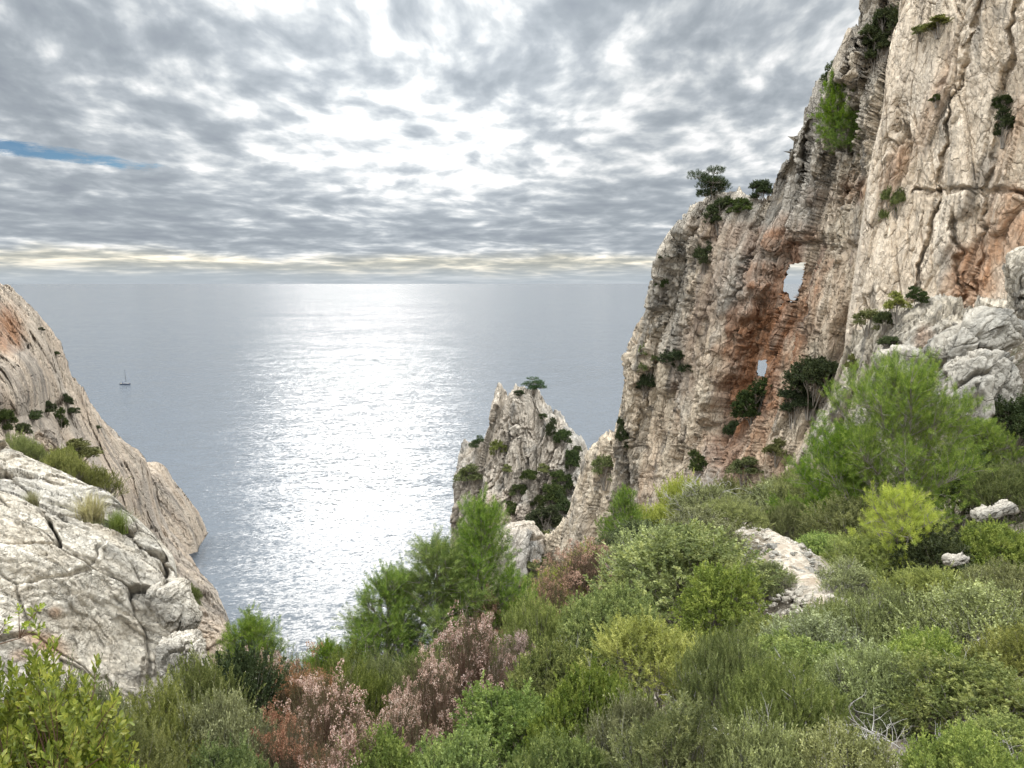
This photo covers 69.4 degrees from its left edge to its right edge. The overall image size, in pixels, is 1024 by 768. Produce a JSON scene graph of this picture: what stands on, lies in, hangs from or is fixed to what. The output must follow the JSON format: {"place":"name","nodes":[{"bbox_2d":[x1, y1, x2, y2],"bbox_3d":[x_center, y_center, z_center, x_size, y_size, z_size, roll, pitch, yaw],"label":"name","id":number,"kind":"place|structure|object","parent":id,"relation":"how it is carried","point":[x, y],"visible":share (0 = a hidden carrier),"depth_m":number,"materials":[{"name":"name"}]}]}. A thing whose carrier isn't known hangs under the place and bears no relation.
{"place":"outdoors","nodes":[
{"label":"outdoors","id":0,"kind":"place"},
{"bbox_2d":[0,283,233,665],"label":"cliff","id":1,"kind":"structure","parent":0,"point":[35,372],"depth_m":150.20,"materials":[{"name":"stone"}]},
{"bbox_2d":[147,462,207,553],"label":"headland","id":2,"kind":"structure","parent":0,"point":[184,521],"depth_m":264.47,"materials":[{"name":"stone"}]},
{"bbox_2d":[2,284,800,671],"bbox_3d":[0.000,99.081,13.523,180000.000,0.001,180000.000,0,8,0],"label":"sea","id":3,"kind":"structure","parent":0,"point":[302,442],"depth_m":675.89,"materials":[{"name":"grey liquid"}]},
{"bbox_2d":[0,0,859,283],"label":"sky","id":4,"kind":"structure","parent":0,"point":[142,141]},
{"bbox_2d":[445,382,588,686],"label":"rock pinnacle","id":5,"kind":"object","parent":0,"point":[517,426],"visible":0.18,"depth_m":169.40,"materials":[{"name":"stone"}]},
{"bbox_2d":[325,340,1023,767],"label":"ground","id":6,"kind":"structure","parent":0,"point":[1017,352],"depth_m":17.75,"materials":[{"name":"soil"}]},
{"bbox_2d":[4,429,50,461],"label":"shrub","id":7,"kind":"object","parent":6,"relation":"on","point":[32,449],"visible":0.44,"depth_m":14.21,"materials":[{"name":"green plant"}]},
{"bbox_2d":[39,442,99,484],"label":"shrub","id":8,"kind":"object","parent":6,"relation":"on","point":[66,462],"visible":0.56,"depth_m":14.32,"materials":[{"name":"green plant"}]},
{"bbox_2d":[0,604,139,767],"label":"leafy shrub","id":9,"kind":"object","parent":6,"relation":"on","point":[70,713],"visible":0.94,"depth_m":3.55,"materials":[{"name":"green plant"}]},
{"bbox_2d":[0,699,146,767],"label":"leafy shrub","id":10,"kind":"object","parent":6,"relation":"on","point":[92,756],"visible":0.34,"depth_m":3.62,"materials":[{"name":"green plant"}]},
{"bbox_2d":[0,439,176,713],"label":"rock slab","id":11,"kind":"object","parent":6,"relation":"on","point":[89,584],"visible":0.5,"depth_m":9.59,"materials":[{"name":"stone"}]},
{"bbox_2d":[55,488,124,524],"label":"grass tuft","id":12,"kind":"object","parent":11,"relation":"on","point":[90,511],"visible":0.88,"depth_m":10.44,"materials":[{"name":"plant"}]},
{"bbox_2d":[145,577,202,632],"bbox_3d":[-4.604,3.058,10.102,0.725,0.793,0.513,0,8,0],"label":"boulder","id":13,"kind":"object","parent":11,"relation":"on","point":[173,605],"visible":0.91,"depth_m":9.93,"materials":[{"name":"stone"}]},
{"bbox_2d":[75,461,129,497],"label":"shrub","id":14,"kind":"object","parent":6,"relation":"on","point":[104,481],"visible":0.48,"depth_m":14.87,"materials":[{"name":"green plant"}]},
{"bbox_2d":[43,645,166,760],"bbox_3d":[-3.190,3.106,5.696,1.068,2.253,1.128,7,11,43],"label":"shrub","id":15,"kind":"object","parent":6,"relation":"on","point":[103,694],"visible":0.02,"depth_m":5.67,"materials":[{"name":"green plant"}]},
{"bbox_2d":[85,708,192,767],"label":"shrub","id":16,"kind":"object","parent":6,"relation":"on","point":[146,746],"visible":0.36,"depth_m":4.85,"materials":[{"name":"green plant"}]},
{"bbox_2d":[119,664,217,767],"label":"shrub","id":17,"kind":"object","parent":6,"relation":"on","point":[158,707],"visible":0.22,"depth_m":6.28,"materials":[{"name":"green plant"}]},
{"bbox_2d":[155,629,209,687],"bbox_3d":[-4.194,3.563,9.521,0.722,0.808,0.630,0,8,0],"label":"boulder","id":18,"kind":"object","parent":6,"relation":"on","point":[171,647],"visible":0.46,"depth_m":9.29,"materials":[{"name":"stone"}]},
{"bbox_2d":[138,640,265,731],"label":"shrub","id":19,"kind":"object","parent":6,"relation":"on","point":[202,678],"visible":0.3,"depth_m":8.06,"materials":[{"name":"green plant"}]},
{"bbox_2d":[165,678,284,767],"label":"shrub","id":20,"kind":"object","parent":6,"relation":"on","point":[225,714],"visible":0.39,"depth_m":6.40,"materials":[{"name":"green plant"}]},
{"bbox_2d":[188,729,278,767],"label":"shrub","id":21,"kind":"object","parent":6,"relation":"on","point":[215,756],"visible":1,"depth_m":5.67,"materials":[{"name":"green plant"}]},
{"bbox_2d":[178,639,289,733],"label":"shrub","id":22,"kind":"object","parent":6,"relation":"on","point":[251,668],"visible":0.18,"depth_m":8.86,"materials":[{"name":"green plant"}]},
{"bbox_2d":[208,599,301,669],"bbox_3d":[-4.923,5.419,13.856,1.746,2.416,1.952,2,8,14],"label":"pine tree","id":23,"kind":"object","parent":6,"relation":"on","point":[249,631],"visible":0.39,"depth_m":13.81,"materials":[{"name":"green plant"}]},
{"bbox_2d":[249,695,330,767],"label":"heather","id":24,"kind":"object","parent":6,"relation":"on","point":[280,745],"visible":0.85,"depth_m":6.44,"materials":[{"name":"brown plant"}]},
{"bbox_2d":[262,635,346,767],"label":"heather","id":25,"kind":"object","parent":6,"relation":"on","point":[294,698],"visible":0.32,"depth_m":9.54,"materials":[{"name":"brown plant"}]},
{"bbox_2d":[274,653,387,767],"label":"heather","id":26,"kind":"object","parent":6,"relation":"on","point":[327,721],"visible":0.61,"depth_m":7.50,"materials":[{"name":"brown plant"}]},
{"bbox_2d":[298,712,381,767],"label":"heather","id":27,"kind":"object","parent":6,"relation":"on","point":[333,761],"visible":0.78,"depth_m":5.41,"materials":[{"name":"pink plant"}]},
{"bbox_2d":[298,635,405,755],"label":"shrub","id":28,"kind":"object","parent":6,"relation":"on","point":[375,690],"visible":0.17,"depth_m":11.21,"materials":[{"name":"green plant"}]},
{"bbox_2d":[340,639,415,739],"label":"shrub","id":29,"kind":"object","parent":6,"relation":"on","point":[379,664],"visible":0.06,"depth_m":12.29,"materials":[{"name":"green plant"}]},
{"bbox_2d":[335,718,436,767],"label":"shrub","id":30,"kind":"object","parent":6,"relation":"on","point":[392,754],"visible":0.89,"depth_m":5.44,"materials":[{"name":"green plant"}]},
{"bbox_2d":[333,558,443,693],"bbox_3d":[-2.272,5.027,13.461,2.093,3.766,2.375,-1,8,-5],"label":"pine tree","id":31,"kind":"object","parent":6,"relation":"on","point":[394,616],"visible":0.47,"depth_m":13.39,"materials":[{"name":"green plant"}]},
{"bbox_2d":[371,689,443,761],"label":"heather","id":32,"kind":"object","parent":6,"relation":"on","point":[398,720],"visible":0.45,"depth_m":6.49,"materials":[{"name":"pink plant"}]},
{"bbox_2d":[367,634,471,745],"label":"shrub","id":33,"kind":"object","parent":6,"relation":"on","point":[400,669],"visible":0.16,"depth_m":11.55,"materials":[{"name":"green plant"}]},
{"bbox_2d":[329,523,516,674],"bbox_3d":[-1.747,4.638,14.284,3.418,4.067,3.012,3,8,20],"label":"pine tree","id":34,"kind":"object","parent":6,"relation":"on","point":[433,560],"visible":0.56,"depth_m":13.71,"materials":[{"name":"green plant"}]},
{"bbox_2d":[379,642,473,752],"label":"heather","id":35,"kind":"object","parent":6,"relation":"on","point":[440,699],"visible":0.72,"depth_m":9.02,"materials":[{"name":"brown plant"}]},
{"bbox_2d":[410,723,498,767],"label":"shrub","id":36,"kind":"object","parent":6,"relation":"on","point":[452,754],"visible":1,"depth_m":5.70,"materials":[{"name":"green plant"}]},
{"bbox_2d":[415,598,521,754],"bbox_3d":[-0.620,4.258,10.250,1.618,2.914,1.696,-1,8,-10],"label":"heather","id":37,"kind":"object","parent":6,"relation":"on","point":[464,660],"visible":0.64,"depth_m":9.99,"materials":[{"name":"brown plant"}]},
{"bbox_2d":[427,482,538,649],"bbox_3d":[-0.651,4.218,14.866,2.289,4.779,2.597,-2,8,-13],"label":"pine tree","id":38,"kind":"object","parent":6,"relation":"on","point":[481,519],"visible":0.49,"depth_m":14.27,"materials":[{"name":"green plant"}]},
{"bbox_2d":[442,669,548,767],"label":"shrub","id":39,"kind":"object","parent":6,"relation":"on","point":[503,714],"visible":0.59,"depth_m":6.84,"materials":[{"name":"green plant"}]},
{"bbox_2d":[483,619,544,689],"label":"heather","id":40,"kind":"object","parent":6,"relation":"on","point":[521,641],"visible":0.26,"depth_m":11.13,"materials":[{"name":"pink plant"}]},
{"bbox_2d":[487,579,574,679],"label":"shrub","id":41,"kind":"object","parent":6,"relation":"on","point":[543,620],"visible":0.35,"depth_m":12.52,"materials":[{"name":"green plant"}]},
{"bbox_2d":[509,568,586,614],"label":"heather","id":42,"kind":"object","parent":6,"relation":"on","point":[553,600],"visible":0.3,"depth_m":16.87,"materials":[{"name":"green plant"}]},
{"bbox_2d":[500,627,601,707],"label":"shrub","id":43,"kind":"object","parent":6,"relation":"on","point":[545,660],"visible":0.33,"depth_m":8.44,"materials":[{"name":"green plant"}]},
{"bbox_2d":[499,721,611,767],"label":"shrub","id":44,"kind":"object","parent":6,"relation":"on","point":[548,753],"visible":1,"depth_m":4.77,"materials":[{"name":"green plant"}]},
{"bbox_2d":[530,528,632,612],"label":"heather","id":45,"kind":"object","parent":6,"relation":"on","point":[582,565],"visible":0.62,"depth_m":18.73,"materials":[{"name":"brown plant"}]},
{"bbox_2d":[521,649,658,761],"bbox_3d":[0.665,2.926,5.875,1.304,1.681,1.350,-5,9,-32],"label":"shrub","id":46,"kind":"object","parent":6,"relation":"on","point":[572,704],"visible":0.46,"depth_m":5.73,"materials":[{"name":"green plant"}]},
{"bbox_2d":[557,577,672,680],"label":"shrub","id":47,"kind":"object","parent":6,"relation":"on","point":[602,605],"visible":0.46,"depth_m":10.96,"materials":[{"name":"green plant"}]},
{"bbox_2d":[594,482,648,543],"bbox_3d":[3.660,4.969,23.756,1.943,3.709,2.205,-1,8,-10],"label":"pine tree","id":48,"kind":"object","parent":6,"relation":"on","point":[625,506],"visible":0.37,"depth_m":23.73,"materials":[{"name":"green plant"}]},
{"bbox_2d":[569,674,691,767],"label":"shrub","id":49,"kind":"object","parent":6,"relation":"on","point":[640,706],"visible":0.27,"depth_m":5.19,"materials":[{"name":"green plant"}]},
{"bbox_2d":[555,604,714,717],"bbox_3d":[1.517,3.305,8.134,1.804,1.713,1.901,3,8,24],"label":"shrub","id":50,"kind":"object","parent":6,"relation":"on","point":[648,645],"visible":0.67,"depth_m":7.88,"materials":[{"name":"green plant"}]},
{"bbox_2d":[589,518,682,592],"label":"shrub","id":51,"kind":"object","parent":6,"relation":"on","point":[627,538],"visible":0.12,"depth_m":16.83,"materials":[{"name":"green plant"}]},
{"bbox_2d":[309,389,1023,767],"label":"undergrowth","id":52,"kind":"object","parent":6,"relation":"on","point":[875,705],"visible":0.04,"depth_m":6.07,"materials":[{"name":"green plant"}]},
{"bbox_2d":[591,687,767,767],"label":"shrub","id":53,"kind":"object","parent":6,"relation":"on","point":[691,736],"visible":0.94,"depth_m":4.54,"materials":[{"name":"green plant"}]},
{"bbox_2d":[582,518,787,639],"bbox_3d":[3.436,4.246,13.979,3.930,3.255,4.002,-3,8,-18],"label":"shrub","id":54,"kind":"object","parent":6,"relation":"on","point":[677,550],"visible":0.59,"depth_m":13.77,"materials":[{"name":"green plant"}]},
{"bbox_2d":[659,500,752,555],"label":"shrub","id":55,"kind":"object","parent":6,"relation":"on","point":[699,513],"visible":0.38,"depth_m":17.57,"materials":[{"name":"green plant"}]},
{"bbox_2d":[662,482,762,517],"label":"shrub","id":56,"kind":"object","parent":6,"relation":"on","point":[706,492],"visible":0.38,"depth_m":24.69,"materials":[{"name":"green plant"}]},
{"bbox_2d":[667,559,779,647],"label":"shrub","id":57,"kind":"object","parent":6,"relation":"on","point":[716,602],"visible":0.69,"depth_m":11.34,"materials":[{"name":"green plant"}]},
{"bbox_2d":[690,492,775,531],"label":"shrub","id":58,"kind":"object","parent":6,"relation":"on","point":[731,507],"visible":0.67,"depth_m":20.40,"materials":[{"name":"green plant"}]},
{"bbox_2d":[666,610,801,746],"bbox_3d":[2.020,2.915,6.711,1.332,1.764,1.345,4,9,27],"label":"shrub","id":59,"kind":"object","parent":6,"relation":"on","point":[719,656],"visible":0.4,"depth_m":6.58,"materials":[{"name":"green plant"}]},
{"bbox_2d":[701,703,817,767],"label":"shrub","id":60,"kind":"object","parent":6,"relation":"on","point":[769,755],"visible":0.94,"depth_m":4.42,"materials":[{"name":"green plant"}]},
{"bbox_2d":[742,558,800,605],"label":"shrub","id":61,"kind":"object","parent":6,"relation":"on","point":[769,565],"visible":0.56,"depth_m":14.49,"materials":[{"name":"green plant"}]},
{"bbox_2d":[761,493,817,540],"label":"shrub","id":62,"kind":"object","parent":6,"relation":"on","point":[778,516],"visible":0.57,"depth_m":23.50,"materials":[{"name":"green plant"}]},
{"bbox_2d":[737,626,843,671],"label":"shrub","id":63,"kind":"object","parent":6,"relation":"on","point":[779,644],"visible":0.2,"depth_m":8.12,"materials":[{"name":"green plant"}]},
{"bbox_2d":[748,462,833,537],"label":"shrub","id":64,"kind":"object","parent":6,"relation":"on","point":[790,487],"visible":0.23,"depth_m":27.47,"materials":[{"name":"green plant"}]},
{"bbox_2d":[712,642,870,758],"bbox_3d":[2.212,2.784,5.878,1.306,1.481,1.318,6,10,37],"label":"shrub","id":65,"kind":"object","parent":6,"relation":"on","point":[810,705],"visible":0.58,"depth_m":5.74,"materials":[{"name":"green plant"}]},
{"bbox_2d":[735,598,878,658],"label":"shrub","id":66,"kind":"object","parent":6,"relation":"on","point":[816,627],"visible":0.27,"depth_m":8.66,"materials":[{"name":"green plant"}]},
{"bbox_2d":[764,409,897,534],"bbox_3d":[10.391,3.464,23.730,3.798,5.252,3.399,7,10,41],"label":"pine tree","id":67,"kind":"object","parent":6,"relation":"on","point":[825,445],"visible":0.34,"depth_m":23.35,"materials":[{"name":"green plant"}]},
{"bbox_2d":[791,490,897,537],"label":"shrub","id":68,"kind":"object","parent":6,"relation":"on","point":[827,520],"visible":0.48,"depth_m":20.66,"materials":[{"name":"green plant"}]},
{"bbox_2d":[783,699,908,767],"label":"shrub","id":69,"kind":"object","parent":6,"relation":"on","point":[832,742],"visible":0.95,"depth_m":4.31,"materials":[{"name":"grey plant"}]},
{"bbox_2d":[814,554,882,603],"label":"shrub","id":70,"kind":"object","parent":6,"relation":"on","point":[851,576],"visible":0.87,"depth_m":12.97,"materials":[{"name":"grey plant"}]},
{"bbox_2d":[816,528,921,582],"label":"shrub","id":71,"kind":"object","parent":6,"relation":"on","point":[853,545],"visible":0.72,"depth_m":15.04,"materials":[{"name":"green plant"}]},
{"bbox_2d":[808,631,970,753],"bbox_3d":[3.128,2.784,6.235,1.436,1.269,1.382,1,8,9],"label":"shrub","id":72,"kind":"object","parent":6,"relation":"on","point":[862,672],"visible":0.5,"depth_m":6.11,"materials":[{"name":"green plant"}]},
{"bbox_2d":[826,577,960,649],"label":"shrub","id":73,"kind":"object","parent":6,"relation":"on","point":[867,617],"visible":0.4,"depth_m":9.43,"materials":[{"name":"green plant"}]},
{"bbox_2d":[807,343,997,528],"bbox_3d":[11.168,2.232,21.405,4.883,6.736,4.783,3,8,23],"label":"pine tree","id":74,"kind":"object","parent":6,"relation":"on","point":[912,388],"visible":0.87,"depth_m":20.94,"materials":[{"name":"green plant"}]},
{"bbox_2d":[846,479,959,578],"bbox_3d":[7.831,3.288,15.116,2.065,2.886,2.034,-4,9,-26],"label":"pine tree","id":75,"kind":"object","parent":6,"relation":"on","point":[900,500],"visible":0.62,"depth_m":14.80,"materials":[{"name":"green plant"}]},
{"bbox_2d":[874,344,935,440],"bbox_3d":[18.760,0.379,35.161,2.879,4.578,3.003,0,8,0],"label":"boulder","id":76,"kind":"object","parent":6,"relation":"on","point":[904,349],"visible":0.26,"depth_m":34.17,"materials":[{"name":"grey stone"}]},
{"bbox_2d":[856,518,978,595],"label":"shrub","id":77,"kind":"object","parent":6,"relation":"on","point":[938,546],"visible":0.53,"depth_m":14.34,"materials":[{"name":"green plant"}]},
{"bbox_2d":[865,561,969,608],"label":"shrub","id":78,"kind":"object","parent":6,"relation":"on","point":[931,576],"visible":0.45,"depth_m":11.97,"materials":[{"name":"green plant"}]},
{"bbox_2d":[872,621,995,718],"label":"shrub","id":79,"kind":"object","parent":6,"relation":"on","point":[938,641],"visible":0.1,"depth_m":7.44,"materials":[{"name":"green plant"}]},
{"bbox_2d":[875,637,1023,740],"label":"shrub","id":80,"kind":"object","parent":6,"relation":"on","point":[990,683],"visible":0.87,"depth_m":5.58,"materials":[{"name":"green plant"}]},
{"bbox_2d":[875,568,1023,675],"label":"shrub","id":81,"kind":"object","parent":6,"relation":"on","point":[966,612],"visible":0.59,"depth_m":8.78,"materials":[{"name":"green plant"}]},
{"bbox_2d":[891,442,1022,532],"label":"shrub","id":82,"kind":"object","parent":6,"relation":"on","point":[952,491],"visible":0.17,"depth_m":23.94,"materials":[{"name":"green plant"}]},
{"bbox_2d":[896,719,1023,767],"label":"shrub","id":83,"kind":"object","parent":6,"relation":"on","point":[967,746],"visible":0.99,"depth_m":4.11,"materials":[{"name":"green plant"}]},
{"bbox_2d":[926,411,1023,516],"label":"pine tree","id":84,"kind":"object","parent":6,"relation":"on","point":[988,430],"visible":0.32,"depth_m":25.18,"materials":[{"name":"green plant"}]},
{"bbox_2d":[931,348,1022,448],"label":"boulder","id":85,"kind":"object","parent":6,"relation":"on","point":[989,375],"visible":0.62,"depth_m":30.05,"materials":[{"name":"grey stone"}]},
{"bbox_2d":[923,305,1023,371],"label":"boulder","id":86,"kind":"object","parent":85,"relation":"on","point":[986,327],"visible":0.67,"depth_m":32.55,"materials":[{"name":"grey stone"}]},
{"bbox_2d":[933,514,1023,576],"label":"shrub","id":87,"kind":"object","parent":6,"relation":"on","point":[987,540],"visible":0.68,"depth_m":14.31,"materials":[{"name":"green plant"}]},
{"bbox_2d":[945,556,1023,620],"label":"shrub","id":88,"kind":"object","parent":6,"relation":"on","point":[1005,578],"visible":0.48,"depth_m":11.48,"materials":[{"name":"green plant"}]},
{"bbox_2d":[947,393,1023,466],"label":"shrub","id":89,"kind":"object","parent":6,"relation":"on","point":[1015,422],"visible":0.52,"depth_m":29.58,"materials":[{"name":"green plant"}]},
{"bbox_2d":[955,705,1023,766],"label":"shrub","id":90,"kind":"object","parent":6,"relation":"on","point":[1015,732],"visible":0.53,"depth_m":4.77,"materials":[{"name":"green plant"}]},
{"bbox_2d":[959,456,1023,523],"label":"shrub","id":91,"kind":"object","parent":6,"relation":"on","point":[1006,482],"visible":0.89,"depth_m":22.32,"materials":[{"name":"green plant"}]},
{"bbox_2d":[959,617,1023,698],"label":"shrub","id":92,"kind":"object","parent":6,"relation":"on","point":[1013,655],"visible":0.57,"depth_m":7.08,"materials":[{"name":"green plant"}]},
{"bbox_2d":[1002,246,1023,319],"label":"boulder","id":93,"kind":"object","parent":6,"relation":"on","point":[1013,268],"visible":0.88,"depth_m":34.72,"materials":[{"name":"stone"}]},
{"bbox_2d":[503,0,899,604],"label":"cliff","id":94,"kind":"structure","parent":0,"point":[729,319],"depth_m":84.00,"materials":[{"name":"stone"}]},
{"bbox_2d":[493,520,545,598],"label":"boulder","id":95,"kind":"object","parent":94,"relation":"on","point":[529,539],"visible":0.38,"depth_m":119.98,"materials":[{"name":"stone"}]},
{"bbox_2d":[686,164,732,203],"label":"pine tree","id":96,"kind":"object","parent":94,"relation":"on","point":[715,182],"visible":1,"depth_m":85.86,"materials":[{"name":"green plant"}]},
{"bbox_2d":[730,376,771,426],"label":"shrub","id":97,"kind":"object","parent":94,"relation":"on","point":[747,399],"visible":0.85,"depth_m":80.85,"materials":[{"name":"green plant"}]},
{"bbox_2d":[777,386,818,428],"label":"shrub","id":98,"kind":"object","parent":94,"relation":"on","point":[797,397],"visible":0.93,"depth_m":72.45,"materials":[{"name":"green plant"}]},
{"bbox_2d":[782,355,838,420],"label":"shrub","id":99,"kind":"object","parent":94,"relation":"on","point":[799,376],"visible":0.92,"depth_m":71.03,"materials":[{"name":"green plant"}]},
{"bbox_2d":[807,66,857,149],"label":"pine tree","id":100,"kind":"object","parent":94,"relation":"on","point":[834,86],"visible":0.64,"depth_m":70.94,"materials":[{"name":"green plant"}]},
{"bbox_2d":[823,108,861,157],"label":"pine tree","id":101,"kind":"object","parent":94,"relation":"on","point":[833,135],"visible":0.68,"depth_m":70.23,"materials":[{"name":"green plant"}]},
{"bbox_2d":[858,2,898,61],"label":"shrub","id":102,"kind":"object","parent":94,"relation":"on","point":[881,15],"visible":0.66,"depth_m":66.55,"materials":[{"name":"green plant"}]},
{"bbox_2d":[741,520,848,616],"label":"path","id":103,"kind":"structure","parent":0,"point":[808,578],"depth_m":16.02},
{"bbox_2d":[689,519,896,616],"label":"gravel","id":104,"kind":"structure","parent":103,"relation":"on","point":[788,597],"depth_m":14.55,"materials":[{"name":"grey stone"}]},
{"bbox_2d":[804,294,1007,478],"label":"cliff","id":105,"kind":"structure","parent":0,"point":[919,326],"depth_m":43.15,"materials":[{"name":"stone"}]},
{"bbox_2d":[844,0,1023,348],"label":"cliff","id":106,"kind":"structure","parent":0,"point":[951,168],"depth_m":54.25,"materials":[{"name":"stone"}]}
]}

